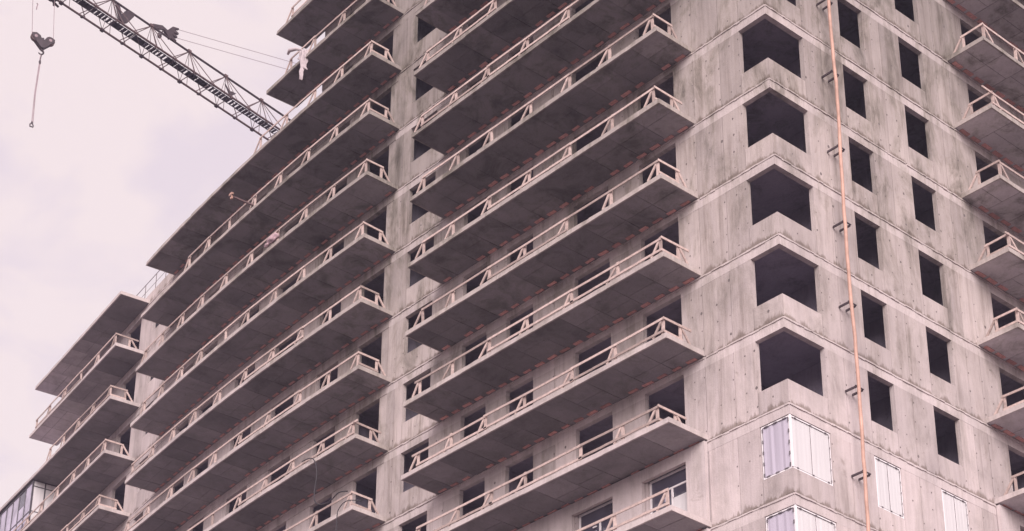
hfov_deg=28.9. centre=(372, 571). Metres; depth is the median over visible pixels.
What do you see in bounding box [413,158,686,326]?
timber railing
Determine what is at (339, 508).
hose
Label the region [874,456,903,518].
window
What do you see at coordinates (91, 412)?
timber railing
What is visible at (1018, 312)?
timber railing
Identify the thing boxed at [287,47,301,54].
cloth strip
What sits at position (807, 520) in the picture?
corner window
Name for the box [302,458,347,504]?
hose
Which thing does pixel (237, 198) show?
projecting pole
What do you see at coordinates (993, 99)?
timber railing
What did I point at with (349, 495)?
timber railing
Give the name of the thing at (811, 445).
corner window
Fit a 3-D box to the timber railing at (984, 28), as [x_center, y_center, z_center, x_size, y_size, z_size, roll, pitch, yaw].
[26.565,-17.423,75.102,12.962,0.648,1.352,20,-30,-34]
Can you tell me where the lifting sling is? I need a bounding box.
[29,54,41,127]
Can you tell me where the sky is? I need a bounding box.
[0,0,324,507]
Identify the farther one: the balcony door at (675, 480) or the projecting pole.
the projecting pole
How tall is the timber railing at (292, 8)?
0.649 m
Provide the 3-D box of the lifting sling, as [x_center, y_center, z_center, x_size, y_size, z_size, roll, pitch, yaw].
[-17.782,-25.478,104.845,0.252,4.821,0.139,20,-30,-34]
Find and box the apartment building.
[0,0,1023,530]
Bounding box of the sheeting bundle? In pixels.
[264,232,279,247]
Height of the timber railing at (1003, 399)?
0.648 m
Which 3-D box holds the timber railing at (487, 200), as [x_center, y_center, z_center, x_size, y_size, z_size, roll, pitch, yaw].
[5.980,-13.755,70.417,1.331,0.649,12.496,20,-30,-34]
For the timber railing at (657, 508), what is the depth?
60.39 m
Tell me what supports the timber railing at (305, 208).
on the apartment building
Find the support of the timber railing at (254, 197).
on the apartment building
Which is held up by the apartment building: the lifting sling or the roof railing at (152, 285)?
the roof railing at (152, 285)
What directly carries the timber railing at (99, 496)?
on the apartment building
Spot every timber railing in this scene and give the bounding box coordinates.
[13,439,129,530]
[35,333,138,428]
[46,385,132,460]
[61,494,123,530]
[124,351,385,530]
[130,285,384,474]
[140,158,389,363]
[140,221,388,413]
[184,98,394,269]
[187,419,380,530]
[253,40,393,153]
[283,491,378,530]
[285,0,395,72]
[286,0,308,21]
[409,316,691,470]
[412,236,688,396]
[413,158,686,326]
[414,0,579,131]
[415,85,681,258]
[415,404,686,530]
[416,13,677,192]
[419,0,496,67]
[576,488,669,530]
[953,22,1023,63]
[962,85,1023,124]
[968,160,1023,189]
[977,231,1023,261]
[985,307,1023,336]
[994,386,1023,414]
[1004,471,1023,494]
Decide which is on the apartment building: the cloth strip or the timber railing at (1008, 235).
the timber railing at (1008, 235)
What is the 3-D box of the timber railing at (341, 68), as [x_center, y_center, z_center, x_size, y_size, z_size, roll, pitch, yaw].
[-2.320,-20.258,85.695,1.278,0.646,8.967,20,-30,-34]
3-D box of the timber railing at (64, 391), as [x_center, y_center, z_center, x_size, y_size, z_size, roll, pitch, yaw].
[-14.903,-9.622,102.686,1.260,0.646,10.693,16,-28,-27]
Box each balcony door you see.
[579,500,612,530]
[650,465,686,513]
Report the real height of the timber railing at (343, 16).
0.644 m
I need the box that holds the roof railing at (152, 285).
[136,270,165,296]
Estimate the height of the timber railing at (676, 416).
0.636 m
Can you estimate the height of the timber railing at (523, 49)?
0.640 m
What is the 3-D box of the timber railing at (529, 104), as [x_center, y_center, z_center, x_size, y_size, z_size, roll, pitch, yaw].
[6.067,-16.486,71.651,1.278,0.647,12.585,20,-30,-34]
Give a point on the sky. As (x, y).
(118, 153)
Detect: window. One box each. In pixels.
[761,415,792,479]
[766,506,795,530]
[791,415,832,485]
[796,505,835,530]
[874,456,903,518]
[941,489,969,530]
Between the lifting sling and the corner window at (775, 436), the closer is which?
the corner window at (775, 436)
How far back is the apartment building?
69.58 m
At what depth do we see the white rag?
86.78 m
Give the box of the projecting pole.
[229,192,253,205]
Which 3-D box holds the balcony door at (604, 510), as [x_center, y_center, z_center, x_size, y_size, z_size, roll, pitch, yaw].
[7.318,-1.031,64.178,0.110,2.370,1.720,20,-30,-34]
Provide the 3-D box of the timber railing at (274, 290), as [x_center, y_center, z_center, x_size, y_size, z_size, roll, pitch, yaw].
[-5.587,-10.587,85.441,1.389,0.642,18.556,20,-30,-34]
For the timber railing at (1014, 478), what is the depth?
64.18 m
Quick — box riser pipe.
[827,0,869,530]
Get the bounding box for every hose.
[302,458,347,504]
[336,500,361,529]
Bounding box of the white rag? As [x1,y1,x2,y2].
[297,49,308,79]
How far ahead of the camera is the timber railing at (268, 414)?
80.54 m
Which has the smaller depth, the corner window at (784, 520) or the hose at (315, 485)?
the corner window at (784, 520)
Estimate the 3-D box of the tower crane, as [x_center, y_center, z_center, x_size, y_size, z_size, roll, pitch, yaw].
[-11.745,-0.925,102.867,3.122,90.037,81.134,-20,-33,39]
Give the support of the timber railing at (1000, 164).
on the apartment building
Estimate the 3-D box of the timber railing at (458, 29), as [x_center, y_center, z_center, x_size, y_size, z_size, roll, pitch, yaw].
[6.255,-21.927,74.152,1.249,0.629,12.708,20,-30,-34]
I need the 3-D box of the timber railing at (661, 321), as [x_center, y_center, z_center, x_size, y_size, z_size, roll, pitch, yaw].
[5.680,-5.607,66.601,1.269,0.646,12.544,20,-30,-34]
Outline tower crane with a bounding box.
[30,0,293,140]
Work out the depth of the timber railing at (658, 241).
66.12 m
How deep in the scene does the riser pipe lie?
62.22 m
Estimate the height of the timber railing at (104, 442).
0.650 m
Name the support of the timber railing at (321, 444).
on the apartment building
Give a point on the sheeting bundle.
(272, 238)
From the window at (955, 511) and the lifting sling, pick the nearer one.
the window at (955, 511)
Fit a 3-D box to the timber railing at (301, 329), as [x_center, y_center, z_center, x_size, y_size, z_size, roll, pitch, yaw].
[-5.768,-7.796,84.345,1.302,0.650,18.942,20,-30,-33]

